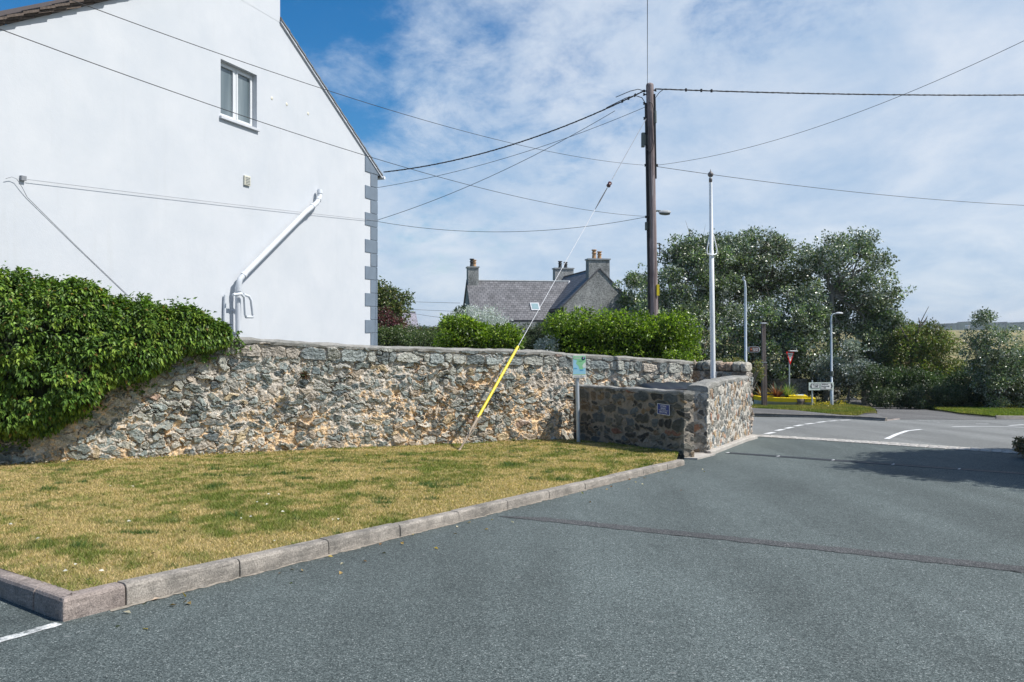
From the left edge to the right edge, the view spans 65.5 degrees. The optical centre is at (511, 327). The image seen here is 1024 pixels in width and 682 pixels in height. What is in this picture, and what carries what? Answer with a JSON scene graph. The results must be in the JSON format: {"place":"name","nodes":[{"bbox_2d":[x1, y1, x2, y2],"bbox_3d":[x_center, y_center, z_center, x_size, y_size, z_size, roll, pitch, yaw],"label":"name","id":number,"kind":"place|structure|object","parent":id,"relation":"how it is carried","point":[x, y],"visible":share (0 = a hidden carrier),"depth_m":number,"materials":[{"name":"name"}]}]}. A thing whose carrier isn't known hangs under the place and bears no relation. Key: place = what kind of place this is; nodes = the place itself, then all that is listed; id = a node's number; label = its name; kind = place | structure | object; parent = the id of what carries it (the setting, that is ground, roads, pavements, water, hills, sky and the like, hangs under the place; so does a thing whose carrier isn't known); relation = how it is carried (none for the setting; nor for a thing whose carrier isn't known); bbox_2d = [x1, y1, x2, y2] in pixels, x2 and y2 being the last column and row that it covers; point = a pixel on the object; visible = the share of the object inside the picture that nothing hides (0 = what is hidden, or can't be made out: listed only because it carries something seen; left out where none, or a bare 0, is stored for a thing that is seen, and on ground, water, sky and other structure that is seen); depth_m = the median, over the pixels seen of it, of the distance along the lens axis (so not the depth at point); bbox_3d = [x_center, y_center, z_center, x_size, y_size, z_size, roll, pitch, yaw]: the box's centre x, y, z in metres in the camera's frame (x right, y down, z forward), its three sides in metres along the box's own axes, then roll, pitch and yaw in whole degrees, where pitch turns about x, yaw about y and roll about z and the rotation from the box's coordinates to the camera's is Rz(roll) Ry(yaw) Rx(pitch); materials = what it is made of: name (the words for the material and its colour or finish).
{"place":"outdoors","nodes":[
{"label":"outdoors","id":0,"kind":"place"},
{"bbox_2d":[0,438,678,590],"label":"lawn","id":1,"kind":"structure","parent":0,"point":[143,563],"depth_m":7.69,"materials":[{"name":"green plant"}]},
{"bbox_2d":[9,485,338,570],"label":"clover flowers","id":2,"kind":"object","parent":1,"relation":"on","point":[129,520],"visible":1,"depth_m":7.37,"materials":[{"name":"white plant"}]},
{"bbox_2d":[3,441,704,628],"bbox_3d":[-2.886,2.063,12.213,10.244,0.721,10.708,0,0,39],"label":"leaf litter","id":3,"kind":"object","parent":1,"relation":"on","point":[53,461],"visible":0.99,"depth_m":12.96,"materials":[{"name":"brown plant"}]},
{"bbox_2d":[458,416,480,449],"bbox_3d":[-0.806,2.013,15.197,0.517,0.633,0.042,0,0,-37],"label":"dead plant","id":4,"kind":"object","parent":1,"relation":"on","point":[471,432],"visible":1,"depth_m":15.21,"materials":[{"name":"beige plant"}]},
{"bbox_2d":[573,355,585,441],"bbox_3d":[1.423,1.605,16.992,0.284,2.009,0.112,0,0,-12],"label":"map board","id":5,"kind":"object","parent":1,"relation":"on","point":[579,366],"visible":0.98,"depth_m":16.96,"materials":[{"name":"grey metal"}]},
{"bbox_2d":[451,305,469,316],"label":"shrub","id":6,"kind":"object","parent":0,"point":[462,308],"visible":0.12,"depth_m":29.85,"materials":[{"name":"green plant"}]},
{"bbox_2d":[0,437,1023,681],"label":"driveway","id":7,"kind":"structure","parent":0,"point":[502,597],"depth_m":5.60,"materials":[{"name":"grey asphalt"}]},
{"bbox_2d":[0,622,60,641],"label":"parking bay line","id":8,"kind":"object","parent":7,"relation":"on","point":[30,631],"visible":1,"depth_m":4.88,"materials":[{"name":"paint"}]},
{"bbox_2d":[34,582,124,621],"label":"kerb","id":9,"kind":"structure","parent":7,"relation":"on","point":[58,603],"depth_m":5.23,"materials":[{"name":"grey concrete"}]},
{"bbox_2d":[110,465,683,610],"bbox_3d":[0.108,2.108,9.389,0.100,0.447,9.905,0,0,34],"label":"kerb grit","id":10,"kind":"object","parent":7,"relation":"on","point":[122,607],"visible":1,"depth_m":6.92,"materials":[{"name":"grey gravel"}]},
{"bbox_2d":[117,459,684,604],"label":"kerb","id":11,"kind":"structure","parent":7,"relation":"on","point":[151,586],"depth_m":6.88,"materials":[{"name":"concrete"}]},
{"bbox_2d":[684,452,714,459],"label":"bin store floor","id":12,"kind":"structure","parent":7,"relation":"on","point":[699,455],"depth_m":14.79,"materials":[{"name":"concrete"}]},
{"bbox_2d":[573,384,694,458],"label":"bin store front wall","id":13,"kind":"structure","parent":12,"relation":"on","point":[623,415],"depth_m":15.66,"materials":[{"name":"grey stone"}]},
{"bbox_2d":[657,403,669,415],"bbox_3d":[2.832,1.533,14.886,0.010,0.200,0.370,0,0,-28],"label":"bin store sign","id":14,"kind":"object","parent":13,"relation":"attached to","point":[663,409],"visible":1,"depth_m":14.88,"materials":[{"name":"blue metal"}]},
{"bbox_2d":[638,382,693,389],"bbox_3d":[3.422,1.823,16.701,1.300,1.317,1.118,0,0,-7],"label":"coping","id":15,"kind":"object","parent":12,"relation":"on","point":[673,385],"visible":0.23,"depth_m":16.64,"materials":[{"name":"grey stone"}]},
{"bbox_2d":[706,169,716,378],"bbox_3d":[4.584,-0.531,18.288,0.258,6.209,0.156,0,0,0],"label":"flagpole","id":16,"kind":"object","parent":12,"relation":"on","point":[713,372],"visible":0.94,"depth_m":18.26,"materials":[{"name":"white metal"}]},
{"bbox_2d":[503,516,1023,572],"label":"asphalt seam","id":17,"kind":"object","parent":7,"relation":"on","point":[962,562],"visible":1,"depth_m":7.28,"materials":[{"name":"grey asphalt"}]},
{"bbox_2d":[726,452,1023,473],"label":"drain channel","id":18,"kind":"object","parent":7,"relation":"on","point":[880,463],"visible":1,"depth_m":13.69,"materials":[{"name":"metal"}]},
{"bbox_2d":[1011,436,1023,457],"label":"flower bush","id":19,"kind":"object","parent":7,"relation":"on","point":[1018,445],"visible":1,"depth_m":14.66,"materials":[{"name":"green plant"}]},
{"bbox_2d":[0,0,1023,326],"label":"sky","id":20,"kind":"structure","parent":0,"point":[512,71],"materials":[{"name":"blue"}]},
{"bbox_2d":[752,408,884,418],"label":"pavement","id":21,"kind":"structure","parent":0,"point":[788,412],"depth_m":30.71,"materials":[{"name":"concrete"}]},
{"bbox_2d":[699,330,1023,418],"bbox_3d":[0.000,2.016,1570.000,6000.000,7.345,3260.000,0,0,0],"label":"ground","id":22,"kind":"structure","parent":0,"point":[957,333],"depth_m":196.71,"materials":[{"name":"green plant"}]},
{"bbox_2d":[0,568,51,609],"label":"kerb","id":23,"kind":"structure","parent":22,"relation":"on","point":[18,589],"depth_m":5.50,"materials":[{"name":"grey concrete"}]},
{"bbox_2d":[0,0,384,345],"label":"white house","id":24,"kind":"structure","parent":22,"relation":"on","point":[302,273],"depth_m":18.92,"materials":[{"name":"paint"}]},
{"bbox_2d":[6,177,133,300],"bbox_3d":[-8.683,-1.581,16.011,0.046,2.365,3.209,0,0,20],"label":"overhead cable","id":25,"kind":"object","parent":24,"relation":"attached to","point":[62,232],"visible":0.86,"depth_m":15.46,"materials":[{"name":"grey metal"}]},
{"bbox_2d":[27,179,377,220],"bbox_3d":[-6.796,-3.193,20.971,0.009,0.860,12.961,0,0,21],"label":"overhead cable","id":26,"kind":"object","parent":24,"relation":"attached to","point":[184,198],"visible":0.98,"depth_m":18.41,"materials":[{"name":"grey metal"}]},
{"bbox_2d":[221,62,252,125],"bbox_3d":[-7.174,-5.986,20.563,0.318,1.426,1.389,0,0,21],"label":"window","id":27,"kind":"structure","parent":24,"relation":"in","point":[236,85],"depth_m":20.58,"materials":[{"name":"white plastic"}]},
{"bbox_2d":[378,111,613,219],"bbox_3d":[-0.721,-5.208,26.047,8.188,3.194,0.016,0,0,15],"label":"overhead cable","id":28,"kind":"object","parent":24,"relation":"attached to","point":[501,171],"visible":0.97,"depth_m":25.95,"materials":[{"name":"metal"}]},
{"bbox_2d":[0,337,693,464],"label":"stone garden wall","id":29,"kind":"structure","parent":22,"relation":"on","point":[260,396],"depth_m":15.64,"materials":[{"name":"grey stone"}]},
{"bbox_2d":[0,261,251,452],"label":"ivy","id":30,"kind":"object","parent":29,"relation":"attached to","point":[72,349],"visible":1,"depth_m":13.05,"materials":[{"name":"green plant"}]},
{"bbox_2d":[297,370,309,379],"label":"wall fern","id":31,"kind":"object","parent":29,"relation":"attached to","point":[303,375],"depth_m":15.08,"materials":[{"name":"green plant"}]},
{"bbox_2d":[661,348,696,361],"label":"wall creeper","id":32,"kind":"object","parent":29,"relation":"attached to","point":[676,354],"depth_m":20.24,"materials":[{"name":"green plant"}]},
{"bbox_2d":[377,305,410,331],"bbox_3d":[-4.962,1.306,32.023,1.886,4.420,1.646,0,0,0],"label":"purple shrub","id":33,"kind":"object","parent":22,"relation":"on","point":[384,318],"visible":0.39,"depth_m":31.81,"materials":[{"name":"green plant"}]},
{"bbox_2d":[377,275,415,326],"bbox_3d":[-5.322,0.805,34.001,2.428,6.076,1.839,0,0,0],"label":"garden tree","id":34,"kind":"object","parent":22,"relation":"on","point":[387,294],"visible":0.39,"depth_m":33.80,"materials":[{"name":"green plant"}]},
{"bbox_2d":[378,323,439,346],"bbox_3d":[-3.869,1.603,29.695,3.737,3.588,2.360,0,0,34],"label":"garden hedge","id":35,"kind":"object","parent":22,"relation":"on","point":[394,336],"visible":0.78,"depth_m":29.22,"materials":[{"name":"green plant"}]},
{"bbox_2d":[402,311,418,329],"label":"cottage","id":36,"kind":"structure","parent":22,"relation":"on","point":[414,319],"depth_m":86.71,"materials":[{"name":"stone"}]},
{"bbox_2d":[408,323,442,334],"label":"heath hedge","id":37,"kind":"object","parent":22,"relation":"on","point":[431,329],"visible":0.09,"depth_m":60.23,"materials":[{"name":"green plant"}]},
{"bbox_2d":[433,310,526,349],"bbox_3d":[-0.838,1.147,20.559,2.447,3.250,1.734,0,0,0],"label":"laurel hedge","id":38,"kind":"object","parent":22,"relation":"on","point":[460,330],"visible":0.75,"depth_m":20.17,"materials":[{"name":"green plant"}]},
{"bbox_2d":[446,304,522,331],"bbox_3d":[-0.571,1.112,23.871,2.940,3.777,1.881,0,0,30],"label":"silver shrub","id":39,"kind":"object","parent":22,"relation":"on","point":[491,318],"visible":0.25,"depth_m":23.82,"materials":[{"name":"green plant"}]},
{"bbox_2d":[520,317,559,349],"bbox_3d":[0.694,1.307,22.332,1.682,3.178,2.076,0,0,18],"label":"dark shrub","id":40,"kind":"object","parent":22,"relation":"on","point":[532,335],"visible":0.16,"depth_m":22.20,"materials":[{"name":"green plant"}]},
{"bbox_2d":[463,249,626,331],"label":"grey house","id":41,"kind":"structure","parent":22,"relation":"on","point":[590,286],"depth_m":55.48,"materials":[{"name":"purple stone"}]},
{"bbox_2d":[530,333,561,351],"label":"silver tuft","id":42,"kind":"object","parent":22,"relation":"on","point":[551,342],"visible":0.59,"depth_m":20.96,"materials":[{"name":"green plant"}]},
{"bbox_2d":[540,304,706,361],"bbox_3d":[2.982,1.101,21.259,4.520,3.459,2.151,0,0,0],"label":"laurel hedge","id":43,"kind":"object","parent":22,"relation":"on","point":[642,335],"visible":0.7,"depth_m":20.86,"materials":[{"name":"green plant"}]},
{"bbox_2d":[612,270,660,317],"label":"poplar tree","id":44,"kind":"object","parent":22,"relation":"on","point":[625,298],"visible":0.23,"depth_m":51.53,"materials":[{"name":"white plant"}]},
{"bbox_2d":[641,83,670,317],"bbox_3d":[4.514,-2.165,24.991,0.914,11.022,0.346,0,0,0],"label":"utility pole","id":45,"kind":"object","parent":22,"relation":"on","point":[648,139],"visible":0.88,"depth_m":24.89,"materials":[{"name":"brown wood"}]},
{"bbox_2d":[0,29,645,216],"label":"overhead cable","id":46,"kind":"object","parent":45,"relation":"attached to","point":[266,123],"visible":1,"depth_m":11.50,"materials":[{"name":"metal"}]},
{"bbox_2d":[72,0,637,164],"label":"overhead cable","id":47,"kind":"object","parent":45,"relation":"attached to","point":[310,84],"visible":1,"depth_m":12.73,"materials":[{"name":"rubber"}]},
{"bbox_2d":[378,217,643,231],"bbox_3d":[-0.227,-3.370,26.048,9.145,0.513,0.014,0,0,13],"label":"overhead cable","id":48,"kind":"object","parent":45,"relation":"attached to","point":[511,231],"visible":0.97,"depth_m":25.95,"materials":[{"name":"metal"}]},
{"bbox_2d":[378,107,644,187],"bbox_3d":[-0.264,-5.817,26.021,9.099,2.200,0.014,0,0,13],"label":"overhead cable","id":49,"kind":"object","parent":45,"relation":"attached to","point":[519,153],"visible":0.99,"depth_m":25.90,"materials":[{"name":"rubber"}]},
{"bbox_2d":[384,91,642,172],"bbox_3d":[-0.132,-6.395,26.224,8.942,2.122,0.058,0,0,16],"label":"supply cable bundle","id":50,"kind":"object","parent":45,"relation":"attached to","point":[622,101],"visible":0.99,"depth_m":26.10,"materials":[{"name":"metal"}]},
{"bbox_2d":[459,118,646,449],"bbox_3d":[1.578,-2.058,19.934,0.117,8.966,11.279,0,0,28],"label":"stay wire","id":51,"kind":"object","parent":45,"relation":"attached to","point":[609,184],"visible":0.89,"depth_m":16.74,"materials":[{"name":"yellow metal"}]},
{"bbox_2d":[606,95,644,107],"bbox_3d":[3.564,-7.087,25.000,1.219,0.411,0.026,0,0,0],"label":"overhead cable","id":52,"kind":"object","parent":45,"relation":"attached to","point":[625,98],"visible":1,"depth_m":24.99,"materials":[{"name":"rubber"}]},
{"bbox_2d":[647,0,647,86],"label":"overhead cable","id":53,"kind":"object","parent":45,"relation":"attached to","point":[647,43],"visible":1,"depth_m":20.08,"materials":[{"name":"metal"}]},
{"bbox_2d":[655,88,1023,95],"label":"supply cable bundle","id":54,"kind":"object","parent":45,"relation":"attached to","point":[700,90],"visible":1,"depth_m":25.16,"materials":[{"name":"metal"}]},
{"bbox_2d":[657,166,1023,205],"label":"overhead cable","id":55,"kind":"object","parent":45,"relation":"attached to","point":[832,189],"visible":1,"depth_m":27.58,"materials":[{"name":"metal"}]},
{"bbox_2d":[661,41,1022,164],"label":"overhead cable","id":56,"kind":"object","parent":45,"relation":"attached to","point":[863,110],"visible":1,"depth_m":18.74,"materials":[{"name":"rubber"}]},
{"bbox_2d":[626,223,759,359],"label":"poplar tree","id":57,"kind":"object","parent":22,"relation":"on","point":[692,257],"visible":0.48,"depth_m":46.25,"materials":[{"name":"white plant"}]},
{"bbox_2d":[419,321,1023,329],"bbox_3d":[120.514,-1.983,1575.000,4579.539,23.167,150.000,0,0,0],"label":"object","id":58,"kind":"object","parent":22,"relation":"on","point":[958,326],"visible":0.04,"depth_m":1508.17,"materials":[{"name":"green plant"}]},
{"bbox_2d":[687,375,757,453],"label":"bin store side wall","id":59,"kind":"structure","parent":22,"relation":"on","point":[722,415],"depth_m":16.36,"materials":[{"name":"stone"}]},
{"bbox_2d":[691,359,753,433],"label":"stone pier wall","id":60,"kind":"structure","parent":22,"relation":"on","point":[701,370],"depth_m":19.86,"materials":[{"name":"grey stone"}]},
{"bbox_2d":[698,350,772,401],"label":"shrub","id":61,"kind":"object","parent":22,"relation":"on","point":[756,387],"visible":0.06,"depth_m":44.24,"materials":[{"name":"green plant"}]},
{"bbox_2d":[716,356,765,391],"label":"roadside weeds","id":62,"kind":"object","parent":22,"relation":"on","point":[755,375],"visible":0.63,"depth_m":20.85,"materials":[{"name":"green plant"}]},
{"bbox_2d":[714,226,826,321],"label":"poplar tree","id":63,"kind":"object","parent":22,"relation":"on","point":[765,255],"visible":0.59,"depth_m":48.22,"materials":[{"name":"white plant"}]},
{"bbox_2d":[755,413,810,417],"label":"kerb","id":64,"kind":"structure","parent":22,"relation":"on","point":[781,415],"depth_m":30.08,"materials":[{"name":"concrete"}]},
{"bbox_2d":[752,400,875,415],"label":"verge","id":65,"kind":"structure","parent":22,"relation":"on","point":[828,413],"depth_m":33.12,"materials":[{"name":"green plant"}]},
{"bbox_2d":[760,322,766,405],"bbox_3d":[12.325,1.941,39.000,0.292,4.356,0.250,0,0,0],"label":"timber post","id":66,"kind":"object","parent":65,"relation":"on","point":[764,363],"visible":0.76,"depth_m":38.91,"materials":[{"name":"brown wood"}]},
{"bbox_2d":[698,279,848,381],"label":"poplar tree","id":67,"kind":"object","parent":65,"relation":"on","point":[782,339],"visible":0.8,"depth_m":44.39,"materials":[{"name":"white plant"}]},
{"bbox_2d":[753,392,815,404],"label":"boat planter","id":68,"kind":"object","parent":65,"relation":"on","point":[772,399],"visible":0.73,"depth_m":40.09,"materials":[{"name":"yellow paint"}]},
{"bbox_2d":[768,383,783,396],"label":"flax plant","id":69,"kind":"object","parent":68,"relation":"on","point":[776,393],"visible":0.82,"depth_m":40.55,"materials":[{"name":"red plant"}]},
{"bbox_2d":[780,384,797,397],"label":"flax plant","id":70,"kind":"object","parent":68,"relation":"on","point":[788,391],"visible":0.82,"depth_m":40.41,"materials":[{"name":"green plant"}]},
{"bbox_2d":[767,378,807,395],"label":"old stone wall","id":71,"kind":"structure","parent":65,"relation":"on","point":[800,385],"depth_m":44.31,"materials":[{"name":"grey stone"}]},
{"bbox_2d":[786,350,797,385],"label":"give way sign","id":72,"kind":"object","parent":65,"relation":"on","point":[790,355],"visible":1,"depth_m":42.94,"materials":[{"name":"grey metal"}]},
{"bbox_2d":[797,399,804,404],"bbox_3d":[14.450,3.750,39.880,0.412,0.370,0.412,0,0,0],"label":"wooden tub","id":73,"kind":"object","parent":65,"relation":"on","point":[800,401],"visible":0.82,"depth_m":39.72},
{"bbox_2d":[809,380,833,404],"bbox_3d":[15.249,3.260,39.346,1.326,1.299,0.131,0,0,-9],"label":"direction sign","id":74,"kind":"object","parent":65,"relation":"on","point":[821,385],"visible":1,"depth_m":39.28,"materials":[{"name":"white metal"}]},
{"bbox_2d":[812,399,847,405],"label":"ragwort flowers","id":75,"kind":"object","parent":65,"relation":"on","point":[825,402],"visible":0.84,"depth_m":39.83,"materials":[{"name":"yellow plant"}]},
{"bbox_2d":[823,379,840,401],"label":"gate pillar","id":76,"kind":"structure","parent":65,"relation":"on","point":[836,394],"depth_m":44.01,"materials":[{"name":"grey stone"}]},
{"bbox_2d":[829,312,842,404],"bbox_3d":[16.065,1.581,39.500,0.638,4.684,0.250,0,0,0],"label":"street lamp","id":77,"kind":"object","parent":65,"relation":"on","point":[831,373],"visible":0.98,"depth_m":39.45,"materials":[{"name":"grey metal"}]},
{"bbox_2d":[808,337,887,403],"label":"silver bush","id":78,"kind":"object","parent":65,"relation":"on","point":[852,369],"visible":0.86,"depth_m":42.41,"materials":[{"name":"green plant"}]},
{"bbox_2d":[790,225,916,358],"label":"poplar tree","id":79,"kind":"object","parent":65,"relation":"on","point":[873,304],"visible":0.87,"depth_m":45.66,"materials":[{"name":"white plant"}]},
{"bbox_2d":[755,350,877,400],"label":"shrub","id":80,"kind":"object","parent":22,"relation":"on","point":[820,392],"visible":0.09,"depth_m":47.86,"materials":[{"name":"green plant"}]},
{"bbox_2d":[861,379,876,405],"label":"gate pillar","id":81,"kind":"structure","parent":22,"relation":"on","point":[863,401],"depth_m":43.12,"materials":[{"name":"grey stone"}]},
{"bbox_2d":[848,308,913,386],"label":"poplar tree","id":82,"kind":"object","parent":22,"relation":"on","point":[876,356],"visible":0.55,"depth_m":45.21,"materials":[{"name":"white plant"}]},
{"bbox_2d":[755,434,1015,453],"bbox_3d":[14.655,2.166,10.237,0.680,1.133,26.400,0,0,-41],"label":"sett bedding","id":83,"kind":"object","parent":22,"relation":"on","point":[907,444],"visible":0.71,"depth_m":16.99,"materials":[{"name":"grey concrete"}]},
{"bbox_2d":[757,435,1018,453],"bbox_3d":[14.750,2.166,10.113,0.634,1.156,26.387,0,0,-41],"label":"sett strip","id":84,"kind":"object","parent":83,"relation":"on","point":[900,444],"visible":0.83,"depth_m":17.36,"materials":[{"name":"stone"}]},
{"bbox_2d":[860,363,949,406],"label":"hedge bush","id":85,"kind":"object","parent":22,"relation":"on","point":[897,379],"visible":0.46,"depth_m":40.55,"materials":[{"name":"green plant"}]},
{"bbox_2d":[917,400,1023,416],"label":"verge","id":86,"kind":"structure","parent":22,"relation":"on","point":[963,413],"depth_m":32.17,"materials":[{"name":"green plant"}]},
{"bbox_2d":[879,317,968,391],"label":"hawthorn tree","id":87,"kind":"object","parent":86,"relation":"on","point":[924,356],"visible":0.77,"depth_m":43.51,"materials":[{"name":"green plant"}]},
{"bbox_2d":[898,308,936,350],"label":"dead branch","id":88,"kind":"object","parent":87,"relation":"attached to","point":[918,329],"visible":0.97,"depth_m":43.58,"materials":[{"name":"brown wood"}]},
{"bbox_2d":[868,380,984,409],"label":"bramble bank","id":89,"kind":"structure","parent":86,"relation":"on","point":[937,392],"depth_m":37.72,"materials":[{"name":"green plant"}]},
{"bbox_2d":[937,365,1002,406],"bbox_3d":[22.357,2.982,38.513,2.692,2.399,2.808,0,0,0],"label":"dark bush","id":90,"kind":"object","parent":86,"relation":"on","point":[956,376],"visible":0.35,"depth_m":38.53,"materials":[{"name":"green plant"}]},
{"bbox_2d":[955,306,1023,407],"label":"silver tree","id":91,"kind":"object","parent":86,"relation":"on","point":[1005,372],"visible":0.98,"depth_m":36.77,"materials":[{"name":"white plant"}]},
{"bbox_2d":[752,417,1023,449],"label":"road","id":92,"kind":"structure","parent":0,"point":[989,434],"depth_m":21.90,"materials":[{"name":"grey asphalt"}]},
{"bbox_2d":[742,276,746,361],"bbox_3d":[8.099,0.681,27.719,0.208,4.925,0.224,0,0,-27],"label":"street lamp","id":93,"kind":"object","parent":92,"relation":"on","point":[745,322],"visible":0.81,"depth_m":27.66,"materials":[{"name":"grey metal"}]},
{"bbox_2d":[748,346,759,351],"bbox_3d":[8.350,0.761,27.477,0.416,0.206,0.087,0,0,0],"label":"tourist sign","id":94,"kind":"object","parent":93,"relation":"attached to","point":[753,348],"visible":1,"depth_m":27.44,"materials":[{"name":"metal"}]},
{"bbox_2d":[811,414,852,418],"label":"kerb","id":95,"kind":"structure","parent":92,"relation":"on","point":[831,417],"depth_m":28.75,"materials":[{"name":"concrete"}]},
{"bbox_2d":[853,416,886,420],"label":"kerb","id":96,"kind":"structure","parent":92,"relation":"on","point":[885,419],"depth_m":27.46,"materials":[{"name":"concrete"}]},
{"bbox_2d":[884,429,921,438],"bbox_3d":[10.080,2.744,20.620,0.307,0.244,4.512,0,0,36],"label":"road marking","id":97,"kind":"object","parent":92,"relation":"on","point":[893,435],"visible":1,"depth_m":20.41,"materials":[{"name":"paint"}]},
{"bbox_2d":[995,415,1023,418],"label":"kerb","id":98,"kind":"structure","parent":92,"relation":"on","point":[1008,417],"depth_m":28.35,"materials":[{"name":"concrete"}]},
{"bbox_2d":[844,397,1023,419],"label":"track","id":99,"kind":"structure","parent":0,"point":[900,413],"depth_m":31.85,"materials":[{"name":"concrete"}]}
]}

